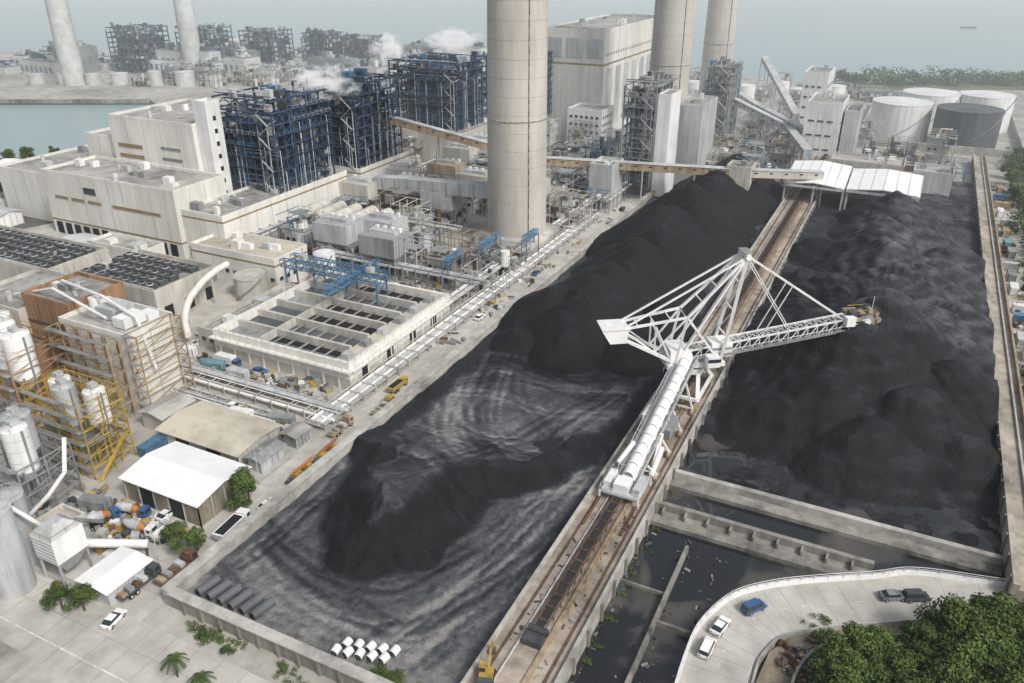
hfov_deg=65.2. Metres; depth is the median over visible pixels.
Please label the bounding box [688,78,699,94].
storage tank
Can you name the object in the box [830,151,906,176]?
switch house
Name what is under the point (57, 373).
silo
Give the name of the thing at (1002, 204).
shipping container
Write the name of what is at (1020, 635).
broadleaf tree
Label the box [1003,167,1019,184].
broadleaf tree
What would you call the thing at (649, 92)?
boiler steel frame
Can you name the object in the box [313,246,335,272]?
storage tank
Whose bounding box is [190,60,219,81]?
process equipment unit
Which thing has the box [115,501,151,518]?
concrete mixer truck
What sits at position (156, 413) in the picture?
warehouse
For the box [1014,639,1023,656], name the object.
broadleaf tree
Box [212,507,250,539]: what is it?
dump truck
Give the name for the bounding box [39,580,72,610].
broadleaf tree
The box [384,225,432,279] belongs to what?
process equipment unit
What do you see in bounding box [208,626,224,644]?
shrub
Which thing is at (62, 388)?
silo
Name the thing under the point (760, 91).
process equipment unit
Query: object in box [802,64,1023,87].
coastal tree belt
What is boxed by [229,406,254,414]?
shipping container
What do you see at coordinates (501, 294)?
material stack
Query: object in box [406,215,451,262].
process equipment unit
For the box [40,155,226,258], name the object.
turbine hall
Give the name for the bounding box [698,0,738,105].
chimney
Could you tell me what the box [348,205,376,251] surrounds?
horizontal tank
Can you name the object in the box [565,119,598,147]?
process equipment unit
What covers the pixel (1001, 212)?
shipping container
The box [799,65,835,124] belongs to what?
control building
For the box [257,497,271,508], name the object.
parked car
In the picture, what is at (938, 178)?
switch house
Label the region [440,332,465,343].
material stack
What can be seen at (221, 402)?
pipe rack
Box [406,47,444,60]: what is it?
industrial building
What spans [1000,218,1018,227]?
shipping container
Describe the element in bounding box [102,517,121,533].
material stack
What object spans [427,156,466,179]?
precipitator unit
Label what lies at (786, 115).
process equipment unit
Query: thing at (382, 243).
precipitator unit
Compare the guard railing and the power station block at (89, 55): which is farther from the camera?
the power station block at (89, 55)
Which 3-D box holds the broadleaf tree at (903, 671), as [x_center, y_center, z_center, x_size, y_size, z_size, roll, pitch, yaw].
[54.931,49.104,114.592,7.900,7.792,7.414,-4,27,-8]
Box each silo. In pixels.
[0,306,16,397]
[0,314,35,405]
[0,324,47,424]
[0,402,53,497]
[0,415,54,516]
[0,482,38,564]
[0,493,36,599]
[46,369,71,421]
[49,376,96,469]
[80,379,124,468]
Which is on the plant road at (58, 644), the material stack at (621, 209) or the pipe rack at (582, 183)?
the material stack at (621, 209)
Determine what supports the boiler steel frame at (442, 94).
on the turbine hall at (428, 150)
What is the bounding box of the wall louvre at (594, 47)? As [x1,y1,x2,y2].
[548,37,650,122]
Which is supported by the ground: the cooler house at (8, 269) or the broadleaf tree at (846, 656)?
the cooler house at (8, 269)
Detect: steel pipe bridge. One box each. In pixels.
[442,249,463,289]
[479,232,500,269]
[521,228,538,261]
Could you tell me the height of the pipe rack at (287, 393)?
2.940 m
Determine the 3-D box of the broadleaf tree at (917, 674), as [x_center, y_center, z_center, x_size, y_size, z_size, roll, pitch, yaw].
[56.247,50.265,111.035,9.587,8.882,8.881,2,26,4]
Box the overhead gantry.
[279,248,390,304]
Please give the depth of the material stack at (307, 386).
199.95 m
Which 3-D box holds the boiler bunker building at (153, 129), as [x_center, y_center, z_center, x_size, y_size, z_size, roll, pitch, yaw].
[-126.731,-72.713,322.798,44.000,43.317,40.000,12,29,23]
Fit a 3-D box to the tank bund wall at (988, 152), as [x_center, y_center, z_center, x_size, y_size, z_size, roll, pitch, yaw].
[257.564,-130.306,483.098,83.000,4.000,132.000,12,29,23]
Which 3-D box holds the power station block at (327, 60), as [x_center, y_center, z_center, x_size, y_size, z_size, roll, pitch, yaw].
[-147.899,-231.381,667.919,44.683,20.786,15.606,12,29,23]
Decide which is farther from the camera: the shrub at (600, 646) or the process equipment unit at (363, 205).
the process equipment unit at (363, 205)
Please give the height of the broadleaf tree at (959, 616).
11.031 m
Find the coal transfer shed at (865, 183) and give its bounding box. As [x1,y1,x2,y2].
[782,160,923,210]
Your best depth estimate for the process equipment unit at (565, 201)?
312.70 m
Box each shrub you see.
[184,620,202,636]
[193,620,207,633]
[193,632,208,646]
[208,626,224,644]
[209,633,226,644]
[225,637,248,650]
[272,659,288,679]
[276,662,298,682]
[366,660,389,674]
[369,668,382,676]
[372,664,387,675]
[379,668,405,682]
[383,668,405,682]
[388,670,403,680]
[392,668,406,682]
[580,656,591,664]
[590,637,603,648]
[638,546,652,554]
[799,618,833,638]
[809,613,831,623]
[809,621,835,638]
[815,636,827,644]
[827,625,845,636]
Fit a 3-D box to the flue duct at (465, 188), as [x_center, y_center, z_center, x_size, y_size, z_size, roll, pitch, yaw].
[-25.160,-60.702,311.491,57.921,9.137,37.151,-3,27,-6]
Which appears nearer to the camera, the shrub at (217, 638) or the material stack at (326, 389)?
the shrub at (217, 638)
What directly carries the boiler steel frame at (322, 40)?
on the ground
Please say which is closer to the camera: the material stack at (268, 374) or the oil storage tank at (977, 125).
the material stack at (268, 374)
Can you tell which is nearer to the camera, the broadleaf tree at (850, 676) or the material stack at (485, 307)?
the broadleaf tree at (850, 676)
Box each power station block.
[0,60,21,73]
[10,49,35,63]
[19,53,60,77]
[36,46,54,54]
[39,41,54,49]
[53,40,101,72]
[99,51,118,58]
[99,55,113,69]
[109,55,121,69]
[147,54,173,70]
[155,42,182,65]
[189,64,224,79]
[197,43,221,60]
[198,57,223,68]
[217,33,238,44]
[223,49,260,77]
[226,41,239,49]
[233,44,260,60]
[255,59,305,80]
[291,50,305,60]
[293,57,306,64]
[294,47,305,55]
[297,38,310,52]
[298,54,314,67]
[307,51,361,77]
[348,41,395,56]
[399,38,447,61]
[447,39,486,57]
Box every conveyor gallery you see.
[383,114,731,197]
[703,83,812,159]
[734,89,803,138]
[751,168,824,206]
[755,56,799,123]
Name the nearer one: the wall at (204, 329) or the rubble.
the rubble
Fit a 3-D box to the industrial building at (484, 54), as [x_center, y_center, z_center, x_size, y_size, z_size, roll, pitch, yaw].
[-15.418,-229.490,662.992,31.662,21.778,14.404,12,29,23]
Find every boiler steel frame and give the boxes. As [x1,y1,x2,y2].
[105,22,169,73]
[174,23,234,59]
[211,77,335,194]
[238,25,294,63]
[288,66,403,170]
[300,27,345,57]
[341,32,387,62]
[386,47,486,131]
[547,50,553,117]
[620,69,678,190]
[702,55,743,140]
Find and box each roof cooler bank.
[0,228,95,267]
[79,251,198,290]
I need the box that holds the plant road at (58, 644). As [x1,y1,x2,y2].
[0,142,714,682]
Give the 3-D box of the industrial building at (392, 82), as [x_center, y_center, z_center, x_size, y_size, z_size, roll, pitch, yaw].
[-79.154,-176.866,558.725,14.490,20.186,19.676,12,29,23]
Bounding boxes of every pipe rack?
[170,383,282,421]
[182,358,350,421]
[249,157,435,238]
[305,211,601,431]
[318,247,484,297]
[408,220,461,245]
[434,197,594,326]
[472,168,588,193]
[599,179,633,213]
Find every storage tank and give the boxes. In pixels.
[26,72,46,84]
[56,71,63,84]
[84,73,101,84]
[109,71,129,85]
[147,69,163,85]
[173,69,195,86]
[203,71,224,86]
[232,265,268,300]
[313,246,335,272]
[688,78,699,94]
[740,82,755,98]
[768,79,789,98]
[790,87,801,99]
[831,82,845,93]
[868,95,934,141]
[902,86,961,130]
[930,101,1005,148]
[960,88,1017,132]
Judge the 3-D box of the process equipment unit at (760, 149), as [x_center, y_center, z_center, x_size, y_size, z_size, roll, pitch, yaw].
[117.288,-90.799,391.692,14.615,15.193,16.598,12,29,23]
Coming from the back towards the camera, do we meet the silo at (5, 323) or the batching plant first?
the silo at (5, 323)
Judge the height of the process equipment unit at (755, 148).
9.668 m
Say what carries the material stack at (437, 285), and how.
on the ground
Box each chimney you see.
[44,0,85,85]
[173,0,199,69]
[472,0,559,255]
[649,0,695,98]
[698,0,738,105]
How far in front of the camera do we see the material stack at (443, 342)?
223.01 m
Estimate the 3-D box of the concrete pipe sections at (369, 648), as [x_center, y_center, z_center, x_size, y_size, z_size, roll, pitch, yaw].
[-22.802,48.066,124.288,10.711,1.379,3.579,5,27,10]
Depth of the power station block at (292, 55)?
747.69 m
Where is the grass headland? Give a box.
[796,81,1023,90]
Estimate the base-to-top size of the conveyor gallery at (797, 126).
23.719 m
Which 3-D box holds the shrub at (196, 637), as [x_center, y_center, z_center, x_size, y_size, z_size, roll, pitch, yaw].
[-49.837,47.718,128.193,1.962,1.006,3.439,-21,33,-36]
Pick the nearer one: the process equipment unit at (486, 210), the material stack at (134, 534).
the material stack at (134, 534)
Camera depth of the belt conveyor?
141.60 m
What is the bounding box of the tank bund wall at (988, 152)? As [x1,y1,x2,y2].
[863,105,1023,157]
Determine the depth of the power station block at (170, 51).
685.65 m
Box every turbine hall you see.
[0,144,89,221]
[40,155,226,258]
[180,166,347,257]
[381,114,486,162]
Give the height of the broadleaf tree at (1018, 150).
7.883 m
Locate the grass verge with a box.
[1005,161,1023,228]
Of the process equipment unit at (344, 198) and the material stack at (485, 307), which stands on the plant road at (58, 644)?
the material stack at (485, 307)
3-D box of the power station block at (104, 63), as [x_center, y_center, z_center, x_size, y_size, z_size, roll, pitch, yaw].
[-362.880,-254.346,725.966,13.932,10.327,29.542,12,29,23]
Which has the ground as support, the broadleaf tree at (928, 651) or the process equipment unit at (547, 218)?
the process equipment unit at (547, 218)
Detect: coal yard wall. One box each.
[160,190,654,682]
[970,153,1023,605]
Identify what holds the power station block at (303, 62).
on the ground
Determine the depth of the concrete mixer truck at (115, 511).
153.13 m
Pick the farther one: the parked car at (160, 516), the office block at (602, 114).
the office block at (602, 114)
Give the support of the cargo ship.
on the sea
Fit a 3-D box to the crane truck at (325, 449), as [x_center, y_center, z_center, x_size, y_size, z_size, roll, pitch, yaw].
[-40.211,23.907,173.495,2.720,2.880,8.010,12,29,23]
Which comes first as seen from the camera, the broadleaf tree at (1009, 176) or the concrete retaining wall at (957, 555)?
the concrete retaining wall at (957, 555)
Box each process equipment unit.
[127,71,150,86]
[157,62,185,81]
[165,60,195,85]
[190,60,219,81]
[197,64,227,87]
[226,66,251,82]
[235,60,268,86]
[259,62,282,81]
[275,63,303,81]
[276,206,323,255]
[298,64,324,76]
[310,215,358,263]
[332,61,358,75]
[332,193,367,206]
[347,246,388,275]
[349,194,386,210]
[379,185,425,213]
[379,190,398,208]
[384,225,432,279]
[388,160,425,175]
[391,197,431,231]
[396,135,424,163]
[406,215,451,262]
[409,242,470,286]
[420,171,452,178]
[422,206,455,234]
[442,227,493,271]
[444,198,466,223]
[460,258,510,291]
[463,197,484,213]
[467,156,487,168]
[476,149,487,162]
[481,178,487,217]
[481,234,525,276]
[546,152,569,177]
[546,165,578,199]
[546,167,556,176]
[546,187,572,212]
[546,188,590,230]
[546,201,555,222]
[547,114,560,151]
[547,141,571,155]
[555,140,601,171]
[557,157,588,193]
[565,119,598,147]
[567,192,600,217]
[576,184,613,212]
[581,133,613,158]
[581,158,594,188]
[598,127,628,157]
[693,67,700,79]
[706,148,738,165]
[711,139,736,160]
[716,132,745,158]
[735,140,767,163]
[736,151,768,167]
[739,112,768,146]
[741,113,769,133]
[743,137,770,158]
[754,84,769,102]
[760,162,791,184]
[761,122,782,150]
[763,137,818,168]
[771,71,793,88]
[773,129,805,156]
[774,100,799,128]
[794,90,801,107]
[833,81,850,91]
[848,83,870,101]
[857,117,882,147]
[858,87,882,101]
[862,142,897,155]
[865,85,893,95]
[865,89,887,97]
[882,90,902,96]
[883,88,903,95]
[885,134,918,158]
[904,149,936,171]
[921,128,957,163]
[939,156,967,181]
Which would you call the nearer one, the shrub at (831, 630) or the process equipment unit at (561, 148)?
the shrub at (831, 630)
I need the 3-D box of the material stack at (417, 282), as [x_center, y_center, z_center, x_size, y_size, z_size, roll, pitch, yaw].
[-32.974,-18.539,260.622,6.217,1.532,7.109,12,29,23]
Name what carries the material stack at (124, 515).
on the ground
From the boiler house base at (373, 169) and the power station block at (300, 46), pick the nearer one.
the boiler house base at (373, 169)
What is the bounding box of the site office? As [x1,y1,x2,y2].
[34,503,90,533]
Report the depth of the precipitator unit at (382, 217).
278.24 m
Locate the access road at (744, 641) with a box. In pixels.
[678,575,1007,682]
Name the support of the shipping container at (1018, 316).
on the ground
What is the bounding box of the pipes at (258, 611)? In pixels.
[195,574,275,619]
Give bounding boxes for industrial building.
[262,77,296,87]
[276,74,323,97]
[351,58,392,80]
[369,51,405,65]
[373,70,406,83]
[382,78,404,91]
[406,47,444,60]
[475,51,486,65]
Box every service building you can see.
[87,232,165,258]
[189,230,309,288]
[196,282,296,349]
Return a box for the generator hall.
[547,13,653,136]
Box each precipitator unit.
[312,211,363,266]
[338,173,382,204]
[357,223,410,281]
[358,208,408,255]
[385,160,417,201]
[390,171,430,208]
[419,187,463,230]
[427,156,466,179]
[443,141,478,166]
[456,166,487,206]
[468,133,487,157]
[546,174,550,200]
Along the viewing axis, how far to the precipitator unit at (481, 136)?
393.56 m
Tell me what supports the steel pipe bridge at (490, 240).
on the ground
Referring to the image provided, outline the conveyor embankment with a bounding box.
[460,154,830,682]
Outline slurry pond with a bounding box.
[568,434,1003,682]
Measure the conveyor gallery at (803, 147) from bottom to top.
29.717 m
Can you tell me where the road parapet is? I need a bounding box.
[675,570,1006,682]
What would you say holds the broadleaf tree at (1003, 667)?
on the grass bank
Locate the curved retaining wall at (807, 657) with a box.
[791,633,900,682]
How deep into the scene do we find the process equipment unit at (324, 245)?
280.18 m
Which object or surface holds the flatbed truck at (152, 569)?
on the plant road at (58, 644)
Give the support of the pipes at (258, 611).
on the coal stockpile at (424, 529)
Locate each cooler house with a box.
[0,225,108,280]
[89,249,219,315]
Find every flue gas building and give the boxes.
[626,100,657,195]
[651,88,681,196]
[673,93,717,184]
[799,90,849,159]
[838,102,864,152]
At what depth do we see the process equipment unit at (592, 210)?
326.54 m
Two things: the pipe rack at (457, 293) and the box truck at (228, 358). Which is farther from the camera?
the pipe rack at (457, 293)
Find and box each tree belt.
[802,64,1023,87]
[995,143,1023,273]
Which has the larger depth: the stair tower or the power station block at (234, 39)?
the power station block at (234, 39)
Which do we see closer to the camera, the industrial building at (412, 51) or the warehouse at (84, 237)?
the warehouse at (84, 237)
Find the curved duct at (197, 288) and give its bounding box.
[181,261,229,339]
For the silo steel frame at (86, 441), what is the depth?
166.74 m
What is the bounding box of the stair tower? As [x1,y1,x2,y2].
[191,97,232,192]
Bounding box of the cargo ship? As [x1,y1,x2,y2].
[960,24,976,28]
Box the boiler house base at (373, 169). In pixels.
[310,147,413,202]
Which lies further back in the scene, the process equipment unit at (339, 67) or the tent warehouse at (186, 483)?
the process equipment unit at (339, 67)
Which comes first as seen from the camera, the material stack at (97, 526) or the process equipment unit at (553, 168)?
the material stack at (97, 526)
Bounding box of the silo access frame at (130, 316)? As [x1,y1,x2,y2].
[13,279,195,419]
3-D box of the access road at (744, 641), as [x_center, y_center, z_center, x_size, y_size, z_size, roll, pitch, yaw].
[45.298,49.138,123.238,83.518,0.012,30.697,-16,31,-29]
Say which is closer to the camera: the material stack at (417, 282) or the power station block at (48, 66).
the material stack at (417, 282)
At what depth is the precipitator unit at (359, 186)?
320.81 m
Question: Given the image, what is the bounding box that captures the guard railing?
[675,567,1007,682]
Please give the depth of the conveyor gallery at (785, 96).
483.01 m
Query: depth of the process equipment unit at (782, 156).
388.81 m
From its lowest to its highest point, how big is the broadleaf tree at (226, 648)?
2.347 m
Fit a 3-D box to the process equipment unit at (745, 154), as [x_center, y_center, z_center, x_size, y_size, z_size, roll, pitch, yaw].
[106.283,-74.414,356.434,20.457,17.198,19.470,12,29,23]
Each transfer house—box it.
[589,156,623,208]
[726,159,755,190]
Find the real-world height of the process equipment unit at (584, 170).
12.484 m
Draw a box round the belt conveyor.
[494,154,830,682]
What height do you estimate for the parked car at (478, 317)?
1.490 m
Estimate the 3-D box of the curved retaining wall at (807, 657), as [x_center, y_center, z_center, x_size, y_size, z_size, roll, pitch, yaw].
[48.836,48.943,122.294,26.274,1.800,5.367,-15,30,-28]
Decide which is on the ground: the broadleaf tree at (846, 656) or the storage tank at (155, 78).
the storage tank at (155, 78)
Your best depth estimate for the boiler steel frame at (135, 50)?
691.04 m
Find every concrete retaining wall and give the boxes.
[650,500,874,575]
[669,469,1002,579]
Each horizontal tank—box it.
[300,198,331,223]
[314,200,346,219]
[334,203,362,215]
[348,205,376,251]
[379,208,393,213]
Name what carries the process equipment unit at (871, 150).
on the ground
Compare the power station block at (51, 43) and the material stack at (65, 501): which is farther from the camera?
the power station block at (51, 43)
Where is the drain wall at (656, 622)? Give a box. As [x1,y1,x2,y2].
[620,545,690,682]
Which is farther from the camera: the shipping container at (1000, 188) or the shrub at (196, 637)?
the shipping container at (1000, 188)
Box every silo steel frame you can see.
[0,318,82,425]
[0,430,83,516]
[16,365,136,481]
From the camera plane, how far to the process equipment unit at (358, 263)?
275.03 m
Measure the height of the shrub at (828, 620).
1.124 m
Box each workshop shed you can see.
[74,546,152,606]
[242,438,286,473]
[278,421,312,449]
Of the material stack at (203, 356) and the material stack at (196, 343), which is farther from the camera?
the material stack at (196, 343)
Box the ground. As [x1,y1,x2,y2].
[0,45,1023,682]
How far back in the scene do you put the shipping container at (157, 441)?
174.73 m
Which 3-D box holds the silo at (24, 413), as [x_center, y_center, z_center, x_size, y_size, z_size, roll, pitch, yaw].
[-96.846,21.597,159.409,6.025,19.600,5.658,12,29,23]
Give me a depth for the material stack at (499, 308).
243.21 m
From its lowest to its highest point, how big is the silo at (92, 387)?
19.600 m
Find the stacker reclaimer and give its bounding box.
[582,247,881,535]
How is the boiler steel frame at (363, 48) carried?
on the ground
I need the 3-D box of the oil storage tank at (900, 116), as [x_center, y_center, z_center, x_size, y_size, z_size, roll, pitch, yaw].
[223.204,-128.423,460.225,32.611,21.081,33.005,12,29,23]
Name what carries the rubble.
on the slurry pond
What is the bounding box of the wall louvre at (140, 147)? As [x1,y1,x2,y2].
[118,142,182,162]
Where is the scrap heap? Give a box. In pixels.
[777,633,823,682]
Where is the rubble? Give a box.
[567,532,728,682]
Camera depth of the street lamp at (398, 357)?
204.80 m
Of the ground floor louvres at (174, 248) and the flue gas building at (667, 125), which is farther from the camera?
the flue gas building at (667, 125)
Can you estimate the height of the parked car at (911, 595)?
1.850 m
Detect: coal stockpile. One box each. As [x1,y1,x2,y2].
[186,153,790,682]
[697,181,1002,554]
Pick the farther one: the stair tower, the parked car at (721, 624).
the stair tower
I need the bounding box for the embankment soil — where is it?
[756,621,946,682]
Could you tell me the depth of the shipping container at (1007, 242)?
292.93 m
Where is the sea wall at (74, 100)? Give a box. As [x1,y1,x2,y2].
[0,99,150,159]
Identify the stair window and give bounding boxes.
[213,116,227,192]
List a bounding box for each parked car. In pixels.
[100,608,126,630]
[155,508,172,520]
[225,401,241,406]
[251,366,268,374]
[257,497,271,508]
[474,313,485,320]
[531,270,540,275]
[697,636,716,659]
[709,615,731,637]
[740,597,767,616]
[878,589,905,602]
[902,588,931,603]
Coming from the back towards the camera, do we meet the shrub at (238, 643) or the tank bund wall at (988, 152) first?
the tank bund wall at (988, 152)
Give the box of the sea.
[0,0,1023,157]
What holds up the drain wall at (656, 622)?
on the ground
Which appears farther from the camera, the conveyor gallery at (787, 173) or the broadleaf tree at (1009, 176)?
the broadleaf tree at (1009, 176)
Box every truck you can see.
[87,505,121,530]
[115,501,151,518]
[115,561,161,600]
[121,518,158,538]
[152,513,180,537]
[152,546,198,585]
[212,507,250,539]
[214,351,241,366]
[285,455,313,483]
[311,437,337,463]
[326,414,353,436]
[370,394,394,413]
[386,375,407,393]
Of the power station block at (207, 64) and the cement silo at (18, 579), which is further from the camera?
the power station block at (207, 64)
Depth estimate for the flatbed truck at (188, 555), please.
141.49 m
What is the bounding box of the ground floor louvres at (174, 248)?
[55,188,178,256]
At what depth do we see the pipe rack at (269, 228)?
293.45 m
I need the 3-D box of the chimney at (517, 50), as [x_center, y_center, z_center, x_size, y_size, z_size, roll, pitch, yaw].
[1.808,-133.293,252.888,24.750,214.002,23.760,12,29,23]
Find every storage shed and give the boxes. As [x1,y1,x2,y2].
[0,158,20,163]
[0,195,7,206]
[0,206,24,226]
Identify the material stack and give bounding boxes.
[33,500,49,517]
[46,496,77,512]
[65,483,99,496]
[68,489,105,503]
[77,506,89,514]
[87,484,108,493]
[90,534,129,557]
[93,531,118,554]
[94,523,102,531]
[94,526,121,538]
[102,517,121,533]
[103,513,123,535]
[109,498,139,519]
[109,514,135,524]
[117,534,158,556]
[120,512,157,525]
[120,517,150,538]
[128,512,154,517]
[130,521,163,538]
[160,525,196,543]
[190,334,202,346]
[190,352,212,364]
[250,372,273,382]
[251,375,277,388]
[253,370,274,381]
[266,373,294,387]
[266,377,285,385]
[270,373,287,393]
[282,375,297,391]
[283,380,304,388]
[295,376,321,390]
[296,383,327,393]
[297,384,332,398]
[308,387,330,400]
[393,274,407,283]
[403,280,420,285]
[423,282,444,291]
[429,337,460,347]
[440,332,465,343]
[479,305,502,316]
[481,305,496,313]
[487,300,504,307]
[498,292,513,302]
[517,275,531,281]
[519,276,534,286]
[535,264,553,269]
[557,249,573,253]
[614,207,623,211]
[1001,245,1006,253]
[1012,321,1023,329]
[1013,292,1023,299]
[1018,362,1023,374]
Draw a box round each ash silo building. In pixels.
[0,267,67,332]
[15,334,59,404]
[20,271,126,380]
[58,296,185,411]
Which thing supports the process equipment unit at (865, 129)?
on the ground
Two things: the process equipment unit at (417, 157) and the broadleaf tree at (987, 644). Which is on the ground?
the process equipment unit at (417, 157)
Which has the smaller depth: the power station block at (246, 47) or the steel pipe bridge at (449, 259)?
the steel pipe bridge at (449, 259)
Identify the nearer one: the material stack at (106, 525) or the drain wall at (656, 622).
the drain wall at (656, 622)
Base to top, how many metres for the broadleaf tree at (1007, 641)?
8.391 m
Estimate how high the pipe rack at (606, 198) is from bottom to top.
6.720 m
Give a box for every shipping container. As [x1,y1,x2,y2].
[76,492,112,511]
[136,433,167,456]
[179,344,198,357]
[200,358,226,370]
[225,365,250,378]
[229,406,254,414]
[266,410,295,426]
[992,193,1008,201]
[993,200,1010,207]
[996,184,1003,193]
[996,207,1004,216]
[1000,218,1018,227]
[1001,226,1010,237]
[1002,237,1012,246]
[1002,260,1019,271]
[1006,246,1015,258]
[1006,269,1016,281]
[1008,281,1019,296]
[1011,302,1023,312]
[1012,312,1023,322]
[1014,331,1023,347]
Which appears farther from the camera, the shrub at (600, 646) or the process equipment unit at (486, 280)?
the process equipment unit at (486, 280)
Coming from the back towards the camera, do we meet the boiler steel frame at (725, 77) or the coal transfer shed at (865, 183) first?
the boiler steel frame at (725, 77)
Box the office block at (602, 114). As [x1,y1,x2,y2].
[567,102,613,146]
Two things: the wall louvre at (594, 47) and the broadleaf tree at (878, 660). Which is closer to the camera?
the broadleaf tree at (878, 660)
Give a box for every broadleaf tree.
[0,148,15,158]
[18,146,35,158]
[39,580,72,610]
[48,145,59,152]
[61,582,98,611]
[158,520,189,551]
[184,527,206,550]
[199,629,211,641]
[219,643,235,655]
[225,492,252,509]
[228,466,256,499]
[806,645,848,681]
[810,662,840,682]
[814,635,867,671]
[822,620,883,659]
[823,666,869,682]
[836,649,873,681]
[862,627,900,664]
[862,662,894,682]
[863,625,901,662]
[867,658,892,681]
[872,653,923,682]
[881,649,918,681]
[892,674,923,682]
[896,640,930,668]
[897,619,937,649]
[900,640,937,671]
[909,641,943,655]
[910,672,930,682]
[913,592,986,638]
[916,663,956,682]
[921,656,977,682]
[928,630,958,649]
[931,642,977,682]
[932,621,959,638]
[939,638,989,676]
[943,603,1011,640]
[957,627,1012,666]
[962,621,994,635]
[963,676,995,682]
[967,592,1011,630]
[970,590,1023,639]
[970,654,1004,682]
[982,658,1023,682]
[991,624,1022,662]
[994,662,1023,682]
[994,673,1021,682]
[999,160,1020,172]
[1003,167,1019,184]
[1005,644,1023,665]
[1008,612,1023,638]
[1009,185,1023,205]
[1013,148,1023,158]
[1014,625,1023,642]
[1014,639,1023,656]
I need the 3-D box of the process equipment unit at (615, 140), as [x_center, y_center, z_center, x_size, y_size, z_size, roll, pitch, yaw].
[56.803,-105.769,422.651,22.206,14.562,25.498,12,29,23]
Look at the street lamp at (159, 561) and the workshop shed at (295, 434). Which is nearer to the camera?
the street lamp at (159, 561)
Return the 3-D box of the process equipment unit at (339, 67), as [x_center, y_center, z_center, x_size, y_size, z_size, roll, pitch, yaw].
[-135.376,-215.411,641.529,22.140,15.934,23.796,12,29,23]
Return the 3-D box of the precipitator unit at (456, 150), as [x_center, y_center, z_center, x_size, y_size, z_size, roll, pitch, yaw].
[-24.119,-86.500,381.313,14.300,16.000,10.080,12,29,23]
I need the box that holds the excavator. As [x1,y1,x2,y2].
[477,641,495,682]
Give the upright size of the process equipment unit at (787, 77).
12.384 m
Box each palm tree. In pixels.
[160,652,189,677]
[187,670,216,682]
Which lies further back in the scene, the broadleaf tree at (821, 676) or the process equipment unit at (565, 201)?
the process equipment unit at (565, 201)
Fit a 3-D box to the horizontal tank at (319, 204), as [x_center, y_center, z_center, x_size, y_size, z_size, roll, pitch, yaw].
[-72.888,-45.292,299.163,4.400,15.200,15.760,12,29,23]
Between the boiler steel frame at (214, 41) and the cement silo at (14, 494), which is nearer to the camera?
the cement silo at (14, 494)
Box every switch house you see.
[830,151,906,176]
[913,162,954,195]
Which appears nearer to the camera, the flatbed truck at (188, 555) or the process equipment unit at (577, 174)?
the flatbed truck at (188, 555)
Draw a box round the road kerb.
[34,198,625,584]
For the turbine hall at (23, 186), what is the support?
on the ground
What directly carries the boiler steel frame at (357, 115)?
on the ground
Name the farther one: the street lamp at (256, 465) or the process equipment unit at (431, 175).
the process equipment unit at (431, 175)
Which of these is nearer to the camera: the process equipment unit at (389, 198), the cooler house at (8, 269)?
the cooler house at (8, 269)
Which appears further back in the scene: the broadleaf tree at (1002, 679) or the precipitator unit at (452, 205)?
the precipitator unit at (452, 205)
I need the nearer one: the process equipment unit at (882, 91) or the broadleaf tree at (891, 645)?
the broadleaf tree at (891, 645)
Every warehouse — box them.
[62,232,109,258]
[118,441,251,527]
[136,392,195,429]
[154,400,281,464]
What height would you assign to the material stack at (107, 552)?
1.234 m
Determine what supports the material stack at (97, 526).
on the ground
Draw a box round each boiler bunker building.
[84,127,115,157]
[107,98,252,190]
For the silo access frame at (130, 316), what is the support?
on the ground
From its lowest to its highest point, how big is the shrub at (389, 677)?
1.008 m
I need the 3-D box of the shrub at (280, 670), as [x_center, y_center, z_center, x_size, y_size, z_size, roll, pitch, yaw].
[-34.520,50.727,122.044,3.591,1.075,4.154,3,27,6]
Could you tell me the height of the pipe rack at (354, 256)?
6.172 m
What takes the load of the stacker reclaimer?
on the conveyor embankment
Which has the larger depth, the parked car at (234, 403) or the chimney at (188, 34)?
the chimney at (188, 34)
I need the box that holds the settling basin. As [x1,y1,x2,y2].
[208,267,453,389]
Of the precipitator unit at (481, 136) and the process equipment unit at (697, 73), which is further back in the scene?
the process equipment unit at (697, 73)
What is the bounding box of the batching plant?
[11,505,148,586]
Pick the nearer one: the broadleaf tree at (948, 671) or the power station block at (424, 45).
the broadleaf tree at (948, 671)
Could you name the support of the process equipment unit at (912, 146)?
on the ground
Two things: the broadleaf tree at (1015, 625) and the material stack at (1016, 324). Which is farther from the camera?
the material stack at (1016, 324)
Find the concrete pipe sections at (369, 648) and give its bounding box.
[329,636,400,664]
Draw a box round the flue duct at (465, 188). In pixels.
[373,174,487,198]
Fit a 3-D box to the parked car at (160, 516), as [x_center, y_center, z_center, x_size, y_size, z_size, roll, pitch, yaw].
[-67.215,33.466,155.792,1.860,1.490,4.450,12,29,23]
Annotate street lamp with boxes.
[149,523,160,562]
[253,448,261,484]
[333,390,341,423]
[397,344,404,375]
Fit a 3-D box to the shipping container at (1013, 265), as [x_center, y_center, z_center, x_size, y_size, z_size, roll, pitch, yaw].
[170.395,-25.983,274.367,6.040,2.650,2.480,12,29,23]
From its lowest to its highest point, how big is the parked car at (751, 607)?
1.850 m
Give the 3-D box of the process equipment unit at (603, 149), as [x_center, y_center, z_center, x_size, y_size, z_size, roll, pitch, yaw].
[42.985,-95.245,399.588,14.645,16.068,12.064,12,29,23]
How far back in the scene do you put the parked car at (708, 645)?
123.34 m
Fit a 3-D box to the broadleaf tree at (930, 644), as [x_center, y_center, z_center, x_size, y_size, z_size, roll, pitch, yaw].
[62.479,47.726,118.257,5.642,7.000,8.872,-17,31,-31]
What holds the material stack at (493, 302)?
on the plant road at (58, 644)
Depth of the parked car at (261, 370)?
207.48 m

